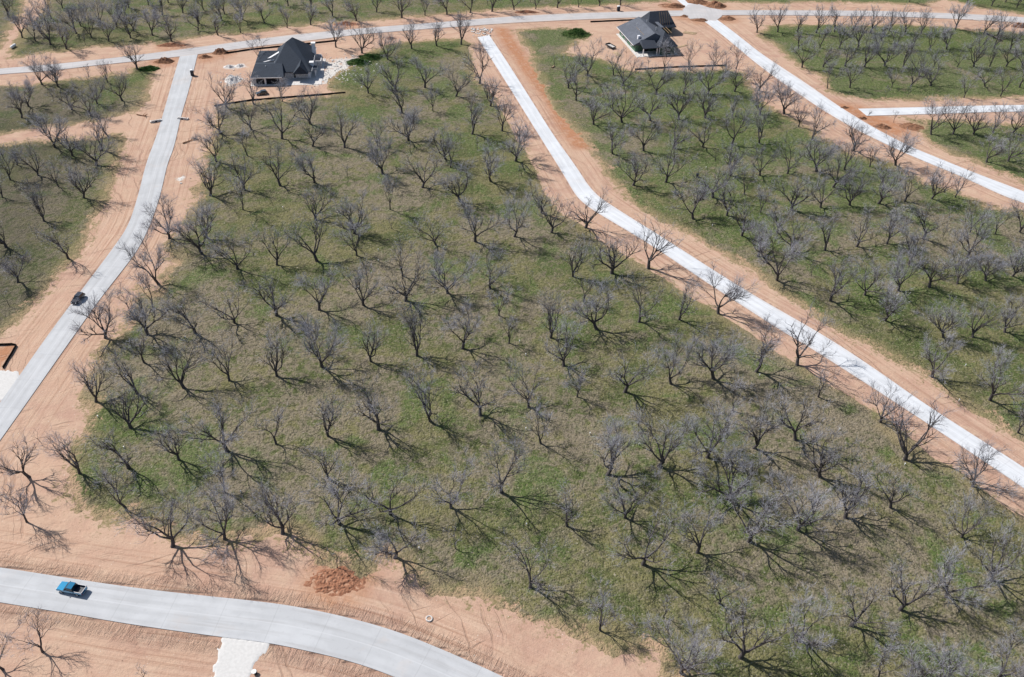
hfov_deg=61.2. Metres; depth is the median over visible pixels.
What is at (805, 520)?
pecan tree
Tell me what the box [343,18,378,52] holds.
pecan tree
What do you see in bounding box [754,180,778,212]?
pecan tree
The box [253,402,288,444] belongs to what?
pecan tree
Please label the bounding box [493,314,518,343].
pecan tree
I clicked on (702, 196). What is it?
pecan tree
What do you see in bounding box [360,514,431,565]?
pecan tree
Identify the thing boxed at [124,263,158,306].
pecan tree
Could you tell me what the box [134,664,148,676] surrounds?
young tree
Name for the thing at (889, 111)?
road
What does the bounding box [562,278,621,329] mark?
pecan tree
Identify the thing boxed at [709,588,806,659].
pecan tree
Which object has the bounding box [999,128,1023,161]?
pecan tree
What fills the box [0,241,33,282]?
pecan tree
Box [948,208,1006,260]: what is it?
pecan tree
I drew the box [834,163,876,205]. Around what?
pecan tree
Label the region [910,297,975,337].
pecan tree
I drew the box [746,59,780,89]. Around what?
pecan tree
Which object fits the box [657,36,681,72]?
pecan tree
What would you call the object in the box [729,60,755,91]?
pecan tree
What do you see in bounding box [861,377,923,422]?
pecan tree
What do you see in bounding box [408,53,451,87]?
pecan tree
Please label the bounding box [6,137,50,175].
pecan tree
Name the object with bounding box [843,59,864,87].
pecan tree
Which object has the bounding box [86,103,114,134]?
pecan tree
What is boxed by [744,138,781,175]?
pecan tree
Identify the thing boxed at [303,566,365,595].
dirt pile
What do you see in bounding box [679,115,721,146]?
pecan tree
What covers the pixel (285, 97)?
silt fence
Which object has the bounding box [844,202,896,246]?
pecan tree
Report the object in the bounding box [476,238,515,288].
pecan tree
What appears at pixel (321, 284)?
pecan tree
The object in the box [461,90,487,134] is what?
pecan tree
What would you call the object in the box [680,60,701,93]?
pecan tree
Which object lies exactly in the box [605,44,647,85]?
pecan tree
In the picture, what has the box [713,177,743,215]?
pecan tree
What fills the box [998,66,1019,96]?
pecan tree
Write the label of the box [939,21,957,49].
pecan tree
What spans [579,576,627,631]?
pecan tree
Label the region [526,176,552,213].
pecan tree
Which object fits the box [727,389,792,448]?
pecan tree
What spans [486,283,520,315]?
pecan tree
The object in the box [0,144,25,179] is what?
pecan tree
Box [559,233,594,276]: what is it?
pecan tree
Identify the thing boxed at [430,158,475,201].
pecan tree
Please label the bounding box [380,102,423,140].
pecan tree
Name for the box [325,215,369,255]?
pecan tree
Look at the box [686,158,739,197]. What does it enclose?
pecan tree
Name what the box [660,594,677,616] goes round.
young tree
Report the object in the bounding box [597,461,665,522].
pecan tree
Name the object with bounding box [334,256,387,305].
pecan tree
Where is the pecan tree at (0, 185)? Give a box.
[0,173,6,197]
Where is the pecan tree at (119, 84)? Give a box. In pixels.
[98,67,129,100]
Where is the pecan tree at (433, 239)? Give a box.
[399,208,455,245]
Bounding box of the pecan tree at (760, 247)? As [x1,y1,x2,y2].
[752,220,814,280]
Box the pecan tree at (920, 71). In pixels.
[903,45,938,75]
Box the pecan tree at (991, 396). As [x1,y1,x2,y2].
[973,344,1023,403]
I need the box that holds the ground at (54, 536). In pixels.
[0,0,1023,676]
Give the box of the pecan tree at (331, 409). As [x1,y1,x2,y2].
[304,386,346,436]
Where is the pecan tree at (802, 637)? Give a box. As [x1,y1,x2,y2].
[781,579,840,660]
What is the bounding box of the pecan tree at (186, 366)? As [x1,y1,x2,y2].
[148,333,210,388]
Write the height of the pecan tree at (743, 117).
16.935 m
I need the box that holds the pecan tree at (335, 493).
[295,459,379,537]
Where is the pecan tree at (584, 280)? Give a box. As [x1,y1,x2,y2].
[569,269,597,300]
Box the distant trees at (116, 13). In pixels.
[0,0,1023,48]
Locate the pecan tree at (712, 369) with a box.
[682,320,754,379]
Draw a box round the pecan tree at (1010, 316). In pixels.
[1000,292,1023,332]
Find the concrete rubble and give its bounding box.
[471,27,492,35]
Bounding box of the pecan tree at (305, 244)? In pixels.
[283,210,330,261]
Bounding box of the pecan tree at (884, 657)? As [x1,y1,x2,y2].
[871,634,927,676]
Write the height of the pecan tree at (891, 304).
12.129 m
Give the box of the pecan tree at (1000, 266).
[969,247,1018,280]
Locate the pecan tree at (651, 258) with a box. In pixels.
[634,213,683,268]
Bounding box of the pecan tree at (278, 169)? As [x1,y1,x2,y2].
[256,132,302,185]
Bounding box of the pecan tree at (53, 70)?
[33,52,65,86]
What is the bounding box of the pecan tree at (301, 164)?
[287,145,324,182]
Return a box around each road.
[0,10,1023,74]
[0,54,197,439]
[0,568,502,676]
[478,35,1023,487]
[678,0,1023,202]
[859,105,1023,115]
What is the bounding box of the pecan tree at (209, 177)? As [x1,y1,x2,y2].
[186,154,230,195]
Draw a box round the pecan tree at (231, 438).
[171,393,260,455]
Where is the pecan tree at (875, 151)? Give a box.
[865,144,884,166]
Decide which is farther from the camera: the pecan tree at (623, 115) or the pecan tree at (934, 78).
the pecan tree at (934, 78)
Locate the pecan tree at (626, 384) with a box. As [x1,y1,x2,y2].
[602,340,662,392]
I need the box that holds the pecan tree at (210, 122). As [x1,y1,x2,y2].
[191,99,234,133]
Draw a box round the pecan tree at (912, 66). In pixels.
[903,59,936,85]
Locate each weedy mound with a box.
[135,65,159,71]
[345,58,373,66]
[357,53,381,60]
[562,27,590,39]
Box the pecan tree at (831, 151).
[796,130,847,171]
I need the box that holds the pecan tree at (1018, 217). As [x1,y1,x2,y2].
[1007,198,1023,231]
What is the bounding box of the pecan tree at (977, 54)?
[963,31,997,66]
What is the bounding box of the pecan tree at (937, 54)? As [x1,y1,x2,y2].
[928,44,948,66]
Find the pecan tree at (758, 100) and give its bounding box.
[748,78,779,112]
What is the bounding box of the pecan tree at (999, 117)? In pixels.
[990,101,1013,133]
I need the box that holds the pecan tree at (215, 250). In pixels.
[200,224,260,269]
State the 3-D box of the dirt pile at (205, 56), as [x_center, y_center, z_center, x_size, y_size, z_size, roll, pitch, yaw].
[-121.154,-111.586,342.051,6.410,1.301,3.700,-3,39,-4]
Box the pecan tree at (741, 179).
[731,157,757,194]
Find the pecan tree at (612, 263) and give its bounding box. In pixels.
[583,222,648,273]
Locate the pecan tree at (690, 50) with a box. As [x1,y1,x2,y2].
[681,39,703,68]
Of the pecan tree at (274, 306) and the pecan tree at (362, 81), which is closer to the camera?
the pecan tree at (274, 306)
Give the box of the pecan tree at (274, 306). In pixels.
[227,268,294,315]
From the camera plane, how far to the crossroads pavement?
392.77 m
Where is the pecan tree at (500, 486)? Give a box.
[482,428,530,501]
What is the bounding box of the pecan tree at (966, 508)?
[940,485,999,538]
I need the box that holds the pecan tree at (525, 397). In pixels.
[500,358,548,407]
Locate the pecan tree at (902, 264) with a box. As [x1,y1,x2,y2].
[884,243,929,291]
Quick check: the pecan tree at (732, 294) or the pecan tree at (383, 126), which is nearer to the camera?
the pecan tree at (732, 294)
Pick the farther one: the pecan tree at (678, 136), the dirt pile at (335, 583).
the pecan tree at (678, 136)
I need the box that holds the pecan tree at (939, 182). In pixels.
[924,158,963,198]
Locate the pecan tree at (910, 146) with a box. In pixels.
[881,127,924,165]
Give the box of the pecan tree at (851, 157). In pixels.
[837,135,871,169]
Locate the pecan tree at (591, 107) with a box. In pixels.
[577,84,620,124]
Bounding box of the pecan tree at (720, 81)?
[687,59,730,93]
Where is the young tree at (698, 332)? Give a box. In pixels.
[690,324,707,345]
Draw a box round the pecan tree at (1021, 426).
[1017,405,1023,432]
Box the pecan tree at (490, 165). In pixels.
[477,139,505,181]
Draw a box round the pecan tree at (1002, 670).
[980,616,1023,676]
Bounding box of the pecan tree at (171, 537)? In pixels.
[112,486,212,547]
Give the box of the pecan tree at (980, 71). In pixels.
[968,65,1002,86]
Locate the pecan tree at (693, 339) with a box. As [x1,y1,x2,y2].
[650,327,707,384]
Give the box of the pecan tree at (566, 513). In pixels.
[554,478,581,528]
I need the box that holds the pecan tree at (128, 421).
[100,377,169,428]
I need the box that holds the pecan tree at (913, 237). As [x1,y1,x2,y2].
[898,223,937,263]
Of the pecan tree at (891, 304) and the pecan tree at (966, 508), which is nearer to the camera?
the pecan tree at (966, 508)
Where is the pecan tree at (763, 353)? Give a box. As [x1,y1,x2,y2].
[741,312,784,372]
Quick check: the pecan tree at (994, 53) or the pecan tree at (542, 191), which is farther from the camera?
the pecan tree at (994, 53)
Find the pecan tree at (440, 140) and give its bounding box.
[426,120,466,159]
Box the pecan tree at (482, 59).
[456,39,496,83]
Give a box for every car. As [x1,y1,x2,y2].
[70,292,85,303]
[256,89,267,95]
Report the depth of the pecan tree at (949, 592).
148.30 m
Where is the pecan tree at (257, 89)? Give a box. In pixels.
[234,71,262,104]
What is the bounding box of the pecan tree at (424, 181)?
[399,139,451,187]
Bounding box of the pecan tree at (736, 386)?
[724,371,752,408]
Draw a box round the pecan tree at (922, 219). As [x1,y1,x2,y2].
[906,197,956,239]
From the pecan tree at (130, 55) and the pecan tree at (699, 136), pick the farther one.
the pecan tree at (130, 55)
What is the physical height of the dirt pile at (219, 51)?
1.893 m
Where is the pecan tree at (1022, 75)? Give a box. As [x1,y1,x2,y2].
[1019,59,1023,87]
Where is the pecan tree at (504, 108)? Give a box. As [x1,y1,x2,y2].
[487,93,518,130]
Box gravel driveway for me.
[211,637,268,676]
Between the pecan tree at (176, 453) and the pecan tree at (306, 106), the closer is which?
the pecan tree at (176, 453)
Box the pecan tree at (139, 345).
[123,317,153,362]
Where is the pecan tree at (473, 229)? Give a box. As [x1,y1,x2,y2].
[457,194,515,241]
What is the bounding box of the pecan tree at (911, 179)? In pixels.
[897,161,937,201]
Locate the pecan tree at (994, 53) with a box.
[988,44,999,66]
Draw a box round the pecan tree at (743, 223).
[722,197,766,236]
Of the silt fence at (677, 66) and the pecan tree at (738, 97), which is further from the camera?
the silt fence at (677, 66)
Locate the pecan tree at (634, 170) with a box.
[613,148,656,185]
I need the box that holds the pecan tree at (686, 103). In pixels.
[662,81,704,119]
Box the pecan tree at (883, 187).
[870,154,912,203]
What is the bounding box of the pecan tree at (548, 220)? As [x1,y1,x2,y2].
[529,192,578,232]
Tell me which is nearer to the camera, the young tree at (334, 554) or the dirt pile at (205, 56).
the young tree at (334, 554)
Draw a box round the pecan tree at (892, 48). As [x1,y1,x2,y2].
[868,38,912,65]
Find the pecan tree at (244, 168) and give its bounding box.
[222,147,264,189]
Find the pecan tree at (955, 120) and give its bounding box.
[941,98,975,133]
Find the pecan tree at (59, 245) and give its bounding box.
[32,221,72,258]
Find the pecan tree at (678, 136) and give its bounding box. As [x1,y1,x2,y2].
[666,109,700,148]
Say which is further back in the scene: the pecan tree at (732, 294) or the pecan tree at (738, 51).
the pecan tree at (738, 51)
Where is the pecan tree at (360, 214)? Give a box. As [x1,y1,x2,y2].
[327,188,379,236]
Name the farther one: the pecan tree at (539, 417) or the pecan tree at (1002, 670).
the pecan tree at (539, 417)
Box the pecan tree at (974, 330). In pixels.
[955,297,1011,337]
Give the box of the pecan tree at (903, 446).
[877,390,958,460]
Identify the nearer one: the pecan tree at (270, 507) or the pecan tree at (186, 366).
the pecan tree at (270, 507)
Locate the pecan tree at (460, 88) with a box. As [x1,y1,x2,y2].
[439,58,480,96]
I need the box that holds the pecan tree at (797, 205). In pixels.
[766,199,799,232]
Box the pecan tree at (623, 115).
[597,76,651,122]
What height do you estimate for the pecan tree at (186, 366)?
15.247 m
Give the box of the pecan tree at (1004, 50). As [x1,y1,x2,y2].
[997,43,1023,66]
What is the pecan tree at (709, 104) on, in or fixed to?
on the ground at (54, 536)
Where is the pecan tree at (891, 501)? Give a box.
[866,456,922,508]
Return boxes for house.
[251,37,325,85]
[617,10,677,56]
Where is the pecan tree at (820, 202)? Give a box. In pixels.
[803,164,845,207]
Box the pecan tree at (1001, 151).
[979,125,1014,162]
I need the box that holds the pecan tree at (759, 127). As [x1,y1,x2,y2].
[751,103,772,143]
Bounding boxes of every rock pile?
[223,64,234,68]
[225,75,242,83]
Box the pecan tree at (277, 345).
[256,323,297,376]
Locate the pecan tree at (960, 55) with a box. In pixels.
[946,45,968,66]
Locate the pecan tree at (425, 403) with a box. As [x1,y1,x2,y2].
[397,366,441,422]
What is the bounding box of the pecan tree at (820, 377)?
[815,357,843,397]
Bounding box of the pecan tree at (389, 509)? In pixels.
[341,465,441,521]
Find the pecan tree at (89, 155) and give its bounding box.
[59,127,118,165]
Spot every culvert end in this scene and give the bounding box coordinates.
[150,119,161,122]
[177,116,188,119]
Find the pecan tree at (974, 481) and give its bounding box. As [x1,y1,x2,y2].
[950,436,1023,502]
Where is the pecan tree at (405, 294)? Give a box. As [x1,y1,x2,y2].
[378,245,429,303]
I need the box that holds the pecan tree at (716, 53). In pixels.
[705,39,734,67]
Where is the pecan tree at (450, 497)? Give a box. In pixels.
[423,444,482,511]
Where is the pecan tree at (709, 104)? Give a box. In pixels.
[692,83,724,117]
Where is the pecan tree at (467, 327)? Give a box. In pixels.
[438,297,483,349]
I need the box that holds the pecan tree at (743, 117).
[719,95,755,144]
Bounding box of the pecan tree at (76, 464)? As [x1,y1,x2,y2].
[39,427,88,474]
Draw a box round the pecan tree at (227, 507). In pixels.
[181,477,244,564]
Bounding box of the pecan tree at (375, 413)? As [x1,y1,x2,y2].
[346,371,398,430]
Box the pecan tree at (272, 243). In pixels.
[250,221,301,265]
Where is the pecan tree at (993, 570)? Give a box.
[974,517,1023,581]
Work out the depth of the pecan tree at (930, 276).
221.81 m
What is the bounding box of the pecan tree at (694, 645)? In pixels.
[624,613,728,676]
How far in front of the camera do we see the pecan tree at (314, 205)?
245.95 m
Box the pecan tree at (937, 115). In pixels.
[920,94,965,134]
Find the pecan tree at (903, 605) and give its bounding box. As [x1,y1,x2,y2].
[880,554,958,610]
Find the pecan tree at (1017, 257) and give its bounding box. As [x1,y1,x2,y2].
[1005,236,1023,276]
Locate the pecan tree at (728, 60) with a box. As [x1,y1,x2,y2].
[715,53,740,79]
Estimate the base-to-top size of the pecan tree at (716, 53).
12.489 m
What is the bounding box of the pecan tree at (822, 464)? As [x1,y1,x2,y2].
[798,423,867,477]
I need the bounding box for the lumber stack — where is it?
[683,31,696,34]
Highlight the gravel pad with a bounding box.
[0,370,18,400]
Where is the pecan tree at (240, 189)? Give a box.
[226,164,249,209]
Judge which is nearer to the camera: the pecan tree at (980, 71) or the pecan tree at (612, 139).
the pecan tree at (612, 139)
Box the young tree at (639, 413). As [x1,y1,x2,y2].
[631,403,648,425]
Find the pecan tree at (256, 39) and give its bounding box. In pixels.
[240,34,269,55]
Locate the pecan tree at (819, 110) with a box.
[809,99,836,139]
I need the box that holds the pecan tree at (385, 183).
[377,167,402,209]
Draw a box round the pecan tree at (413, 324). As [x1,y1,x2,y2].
[391,297,436,356]
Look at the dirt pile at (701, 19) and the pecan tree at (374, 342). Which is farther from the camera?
the dirt pile at (701, 19)
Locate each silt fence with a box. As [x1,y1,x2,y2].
[0,343,16,367]
[216,92,345,105]
[226,40,333,52]
[590,19,632,21]
[635,64,725,69]
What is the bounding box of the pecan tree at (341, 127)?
[327,104,368,147]
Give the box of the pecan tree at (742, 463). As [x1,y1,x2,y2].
[692,432,776,515]
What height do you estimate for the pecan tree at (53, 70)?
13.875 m
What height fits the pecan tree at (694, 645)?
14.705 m
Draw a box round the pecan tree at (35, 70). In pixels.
[16,48,55,84]
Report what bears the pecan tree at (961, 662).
on the ground at (54, 536)
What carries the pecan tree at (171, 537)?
on the ground at (54, 536)
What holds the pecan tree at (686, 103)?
on the ground at (54, 536)
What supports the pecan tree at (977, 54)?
on the ground at (54, 536)
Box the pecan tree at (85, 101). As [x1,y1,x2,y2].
[63,83,98,115]
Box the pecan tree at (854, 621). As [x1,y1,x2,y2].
[827,573,904,640]
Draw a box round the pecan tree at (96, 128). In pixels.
[85,110,109,150]
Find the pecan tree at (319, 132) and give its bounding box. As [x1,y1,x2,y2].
[293,109,338,146]
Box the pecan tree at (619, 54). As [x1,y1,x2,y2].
[604,47,625,75]
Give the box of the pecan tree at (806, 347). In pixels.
[780,302,836,365]
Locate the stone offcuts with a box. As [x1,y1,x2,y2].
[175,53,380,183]
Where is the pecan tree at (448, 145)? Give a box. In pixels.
[438,129,464,167]
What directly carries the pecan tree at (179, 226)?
on the ground at (54, 536)
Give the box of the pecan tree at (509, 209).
[494,186,536,236]
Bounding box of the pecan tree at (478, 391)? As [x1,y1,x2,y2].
[447,358,513,416]
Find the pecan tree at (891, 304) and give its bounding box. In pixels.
[875,279,913,321]
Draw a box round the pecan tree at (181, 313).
[157,294,202,333]
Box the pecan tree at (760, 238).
[744,218,776,256]
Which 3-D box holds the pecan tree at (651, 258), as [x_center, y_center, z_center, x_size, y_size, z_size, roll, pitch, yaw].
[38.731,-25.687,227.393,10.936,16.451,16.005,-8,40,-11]
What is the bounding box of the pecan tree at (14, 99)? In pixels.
[0,76,28,117]
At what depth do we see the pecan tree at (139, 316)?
200.99 m
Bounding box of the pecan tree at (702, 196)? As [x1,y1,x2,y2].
[670,175,717,219]
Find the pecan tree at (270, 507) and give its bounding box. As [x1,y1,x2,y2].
[234,475,306,534]
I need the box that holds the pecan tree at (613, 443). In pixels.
[591,414,635,475]
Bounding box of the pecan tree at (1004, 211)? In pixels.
[990,203,1022,233]
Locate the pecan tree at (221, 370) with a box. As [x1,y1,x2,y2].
[190,327,246,381]
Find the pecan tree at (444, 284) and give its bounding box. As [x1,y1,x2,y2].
[425,242,484,293]
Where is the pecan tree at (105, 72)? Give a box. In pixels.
[96,60,107,81]
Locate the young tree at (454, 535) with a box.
[443,523,462,548]
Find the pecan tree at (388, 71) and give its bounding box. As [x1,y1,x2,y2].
[375,53,407,90]
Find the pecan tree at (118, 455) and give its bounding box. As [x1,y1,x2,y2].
[78,424,138,470]
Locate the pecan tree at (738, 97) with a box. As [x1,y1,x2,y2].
[727,92,742,115]
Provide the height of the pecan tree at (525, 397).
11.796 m
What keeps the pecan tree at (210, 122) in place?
on the ground at (54, 536)
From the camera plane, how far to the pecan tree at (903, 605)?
147.15 m
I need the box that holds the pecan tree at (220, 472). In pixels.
[195,436,237,492]
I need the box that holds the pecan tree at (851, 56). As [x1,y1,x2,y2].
[840,35,862,66]
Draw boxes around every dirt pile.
[154,57,174,63]
[157,43,185,46]
[198,54,211,58]
[212,48,227,54]
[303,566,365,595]
[333,21,359,25]
[515,10,539,12]
[658,3,684,7]
[685,0,709,4]
[690,18,707,21]
[706,0,726,8]
[719,15,735,20]
[873,123,891,129]
[899,123,923,131]
[1011,22,1023,27]
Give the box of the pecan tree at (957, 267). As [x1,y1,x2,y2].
[946,243,984,283]
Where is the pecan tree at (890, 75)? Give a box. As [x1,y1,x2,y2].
[883,63,906,87]
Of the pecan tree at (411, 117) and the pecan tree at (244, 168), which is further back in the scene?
the pecan tree at (411, 117)
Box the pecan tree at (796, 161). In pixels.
[771,134,821,173]
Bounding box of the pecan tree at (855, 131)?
[840,115,877,151]
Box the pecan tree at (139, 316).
[110,277,173,335]
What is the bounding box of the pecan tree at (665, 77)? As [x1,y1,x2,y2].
[638,55,683,94]
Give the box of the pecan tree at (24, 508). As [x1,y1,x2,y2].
[0,480,35,522]
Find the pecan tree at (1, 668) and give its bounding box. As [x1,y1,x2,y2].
[0,610,25,670]
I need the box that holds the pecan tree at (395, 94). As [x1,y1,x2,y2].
[378,71,408,113]
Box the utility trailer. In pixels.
[606,42,615,48]
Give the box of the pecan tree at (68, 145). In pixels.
[35,122,81,156]
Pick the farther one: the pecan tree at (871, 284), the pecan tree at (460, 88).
the pecan tree at (460, 88)
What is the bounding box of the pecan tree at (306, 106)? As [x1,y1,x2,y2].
[291,82,320,123]
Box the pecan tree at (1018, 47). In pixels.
[1011,38,1023,66]
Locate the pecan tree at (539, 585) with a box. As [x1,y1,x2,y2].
[497,526,573,595]
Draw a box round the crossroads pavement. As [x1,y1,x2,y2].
[683,4,722,20]
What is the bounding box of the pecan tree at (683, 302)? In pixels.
[676,269,708,319]
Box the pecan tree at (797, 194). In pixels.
[766,170,823,210]
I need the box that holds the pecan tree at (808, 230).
[760,201,821,252]
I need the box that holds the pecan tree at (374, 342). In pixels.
[351,314,388,361]
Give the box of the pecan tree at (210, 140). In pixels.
[191,127,226,161]
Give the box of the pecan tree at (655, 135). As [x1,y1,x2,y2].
[622,108,663,150]
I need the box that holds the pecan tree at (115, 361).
[103,342,138,394]
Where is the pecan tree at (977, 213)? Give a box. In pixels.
[961,197,990,232]
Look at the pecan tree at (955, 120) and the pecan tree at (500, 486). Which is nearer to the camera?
the pecan tree at (500, 486)
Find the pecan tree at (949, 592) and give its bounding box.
[919,542,1007,615]
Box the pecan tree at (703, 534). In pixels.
[674,495,729,553]
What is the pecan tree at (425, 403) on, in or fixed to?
on the ground at (54, 536)
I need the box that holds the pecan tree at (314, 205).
[300,184,338,220]
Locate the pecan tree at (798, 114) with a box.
[790,97,812,126]
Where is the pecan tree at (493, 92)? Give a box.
[476,73,507,105]
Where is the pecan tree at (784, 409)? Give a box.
[769,380,836,440]
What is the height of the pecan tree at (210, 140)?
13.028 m
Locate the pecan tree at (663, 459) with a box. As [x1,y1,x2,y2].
[626,401,696,467]
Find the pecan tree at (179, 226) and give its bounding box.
[161,201,214,254]
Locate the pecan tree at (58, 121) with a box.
[17,110,69,147]
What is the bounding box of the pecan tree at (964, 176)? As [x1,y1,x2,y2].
[945,165,977,197]
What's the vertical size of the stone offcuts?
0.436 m
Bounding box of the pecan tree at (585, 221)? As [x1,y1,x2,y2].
[564,183,611,228]
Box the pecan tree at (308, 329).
[283,309,350,372]
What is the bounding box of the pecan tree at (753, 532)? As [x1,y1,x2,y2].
[721,480,807,546]
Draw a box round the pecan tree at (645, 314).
[619,273,678,322]
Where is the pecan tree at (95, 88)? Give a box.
[70,65,106,103]
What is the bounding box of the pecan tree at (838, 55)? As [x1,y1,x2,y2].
[822,42,843,66]
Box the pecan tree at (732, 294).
[694,259,758,314]
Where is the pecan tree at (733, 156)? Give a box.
[721,139,749,173]
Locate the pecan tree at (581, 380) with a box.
[560,361,592,396]
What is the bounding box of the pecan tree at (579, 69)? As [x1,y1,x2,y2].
[557,52,587,88]
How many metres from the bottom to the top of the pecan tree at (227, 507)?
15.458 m
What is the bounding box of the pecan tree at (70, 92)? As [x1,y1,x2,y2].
[44,83,81,109]
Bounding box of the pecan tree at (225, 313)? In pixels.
[195,282,253,323]
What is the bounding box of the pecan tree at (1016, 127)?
[1008,102,1023,132]
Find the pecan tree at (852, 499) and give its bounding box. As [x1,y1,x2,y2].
[827,462,877,518]
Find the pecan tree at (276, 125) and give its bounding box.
[259,89,308,138]
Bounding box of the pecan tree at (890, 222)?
[874,200,914,243]
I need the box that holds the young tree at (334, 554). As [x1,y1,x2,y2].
[327,542,345,567]
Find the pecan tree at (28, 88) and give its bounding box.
[5,75,37,106]
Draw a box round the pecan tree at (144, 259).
[115,223,176,284]
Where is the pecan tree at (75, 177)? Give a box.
[56,157,107,197]
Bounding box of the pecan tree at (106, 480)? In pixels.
[92,461,142,507]
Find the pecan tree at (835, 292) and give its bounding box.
[822,252,864,301]
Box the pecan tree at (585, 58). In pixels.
[572,37,607,75]
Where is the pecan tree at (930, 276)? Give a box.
[904,243,959,287]
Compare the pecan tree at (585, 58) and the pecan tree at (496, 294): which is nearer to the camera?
the pecan tree at (496, 294)
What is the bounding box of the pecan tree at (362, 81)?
[352,61,383,93]
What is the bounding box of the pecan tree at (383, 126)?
[361,117,393,145]
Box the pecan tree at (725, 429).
[675,395,740,475]
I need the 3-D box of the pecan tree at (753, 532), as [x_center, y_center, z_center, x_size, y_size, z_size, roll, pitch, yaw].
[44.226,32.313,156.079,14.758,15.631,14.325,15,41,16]
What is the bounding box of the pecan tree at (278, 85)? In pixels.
[273,76,291,101]
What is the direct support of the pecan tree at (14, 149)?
on the ground at (54, 536)
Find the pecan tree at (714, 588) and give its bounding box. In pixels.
[703,570,749,603]
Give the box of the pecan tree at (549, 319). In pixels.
[534,289,571,338]
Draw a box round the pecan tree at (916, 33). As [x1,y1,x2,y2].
[910,27,923,48]
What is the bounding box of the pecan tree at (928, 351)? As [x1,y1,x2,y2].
[919,327,965,381]
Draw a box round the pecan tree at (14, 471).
[0,431,41,477]
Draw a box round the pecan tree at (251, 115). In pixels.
[225,95,264,129]
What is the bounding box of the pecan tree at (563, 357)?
[542,312,584,366]
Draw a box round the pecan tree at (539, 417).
[521,393,554,443]
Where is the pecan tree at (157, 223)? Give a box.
[138,188,197,239]
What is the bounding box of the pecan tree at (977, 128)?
[957,104,1001,134]
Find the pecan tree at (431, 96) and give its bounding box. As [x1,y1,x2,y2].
[417,79,443,110]
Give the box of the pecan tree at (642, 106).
[628,85,666,120]
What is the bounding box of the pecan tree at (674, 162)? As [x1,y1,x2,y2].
[655,132,697,182]
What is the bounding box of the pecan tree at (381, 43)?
[376,27,403,59]
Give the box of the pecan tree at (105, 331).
[67,287,122,343]
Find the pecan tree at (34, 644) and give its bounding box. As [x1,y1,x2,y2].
[0,606,58,657]
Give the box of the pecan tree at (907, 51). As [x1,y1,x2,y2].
[902,35,923,66]
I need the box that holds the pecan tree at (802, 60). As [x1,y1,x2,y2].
[790,38,817,67]
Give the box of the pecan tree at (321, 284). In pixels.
[290,261,340,310]
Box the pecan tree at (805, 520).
[745,467,849,540]
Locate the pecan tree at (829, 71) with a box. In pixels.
[822,58,848,88]
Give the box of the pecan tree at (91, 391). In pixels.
[68,355,115,402]
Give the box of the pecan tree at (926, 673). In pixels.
[894,637,963,676]
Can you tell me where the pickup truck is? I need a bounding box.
[56,581,87,595]
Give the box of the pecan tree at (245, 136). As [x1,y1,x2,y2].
[234,122,256,155]
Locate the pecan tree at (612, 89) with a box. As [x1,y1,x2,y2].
[604,76,627,109]
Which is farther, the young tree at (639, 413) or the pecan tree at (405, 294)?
the pecan tree at (405, 294)
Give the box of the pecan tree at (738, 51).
[732,42,749,68]
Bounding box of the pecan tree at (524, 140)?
[499,114,537,161]
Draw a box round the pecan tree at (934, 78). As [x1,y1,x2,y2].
[918,54,947,85]
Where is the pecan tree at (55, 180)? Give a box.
[38,154,64,186]
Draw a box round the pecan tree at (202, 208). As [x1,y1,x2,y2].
[187,193,222,237]
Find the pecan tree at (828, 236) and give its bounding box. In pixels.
[812,204,843,250]
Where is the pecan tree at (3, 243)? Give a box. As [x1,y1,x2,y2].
[0,221,7,247]
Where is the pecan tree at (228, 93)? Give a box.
[205,69,240,107]
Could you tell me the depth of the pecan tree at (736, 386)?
185.03 m
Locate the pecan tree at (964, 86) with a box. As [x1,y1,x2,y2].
[957,68,982,97]
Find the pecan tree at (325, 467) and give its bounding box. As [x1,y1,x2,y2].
[298,443,342,478]
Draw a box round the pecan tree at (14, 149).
[2,140,22,164]
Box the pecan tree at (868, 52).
[860,30,884,66]
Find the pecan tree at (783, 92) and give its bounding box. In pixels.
[770,75,806,114]
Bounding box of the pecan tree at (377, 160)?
[358,129,396,174]
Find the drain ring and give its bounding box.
[426,615,432,621]
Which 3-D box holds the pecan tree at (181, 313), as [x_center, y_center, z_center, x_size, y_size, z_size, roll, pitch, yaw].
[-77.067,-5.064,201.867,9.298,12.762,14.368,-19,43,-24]
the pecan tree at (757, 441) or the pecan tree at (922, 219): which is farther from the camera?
the pecan tree at (922, 219)
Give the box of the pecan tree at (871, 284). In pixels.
[847,248,896,301]
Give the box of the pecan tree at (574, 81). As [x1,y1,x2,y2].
[561,68,593,100]
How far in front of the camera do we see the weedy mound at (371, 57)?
343.24 m
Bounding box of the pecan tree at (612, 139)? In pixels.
[604,116,631,153]
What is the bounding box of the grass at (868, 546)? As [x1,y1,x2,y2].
[0,0,1023,676]
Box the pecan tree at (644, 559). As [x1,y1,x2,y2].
[606,493,693,570]
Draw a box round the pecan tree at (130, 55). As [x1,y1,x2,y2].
[115,41,142,69]
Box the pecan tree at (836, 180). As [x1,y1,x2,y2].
[818,142,862,187]
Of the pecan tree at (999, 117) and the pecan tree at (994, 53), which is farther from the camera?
the pecan tree at (994, 53)
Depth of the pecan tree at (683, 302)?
209.36 m
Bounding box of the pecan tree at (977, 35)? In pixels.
[972,27,994,51]
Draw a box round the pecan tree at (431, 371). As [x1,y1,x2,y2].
[393,352,435,388]
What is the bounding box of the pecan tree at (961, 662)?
[910,631,1001,676]
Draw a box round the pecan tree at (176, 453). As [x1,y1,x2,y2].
[137,420,189,460]
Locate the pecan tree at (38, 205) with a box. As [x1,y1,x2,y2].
[15,181,50,221]
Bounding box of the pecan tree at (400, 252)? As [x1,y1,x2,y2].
[385,233,416,276]

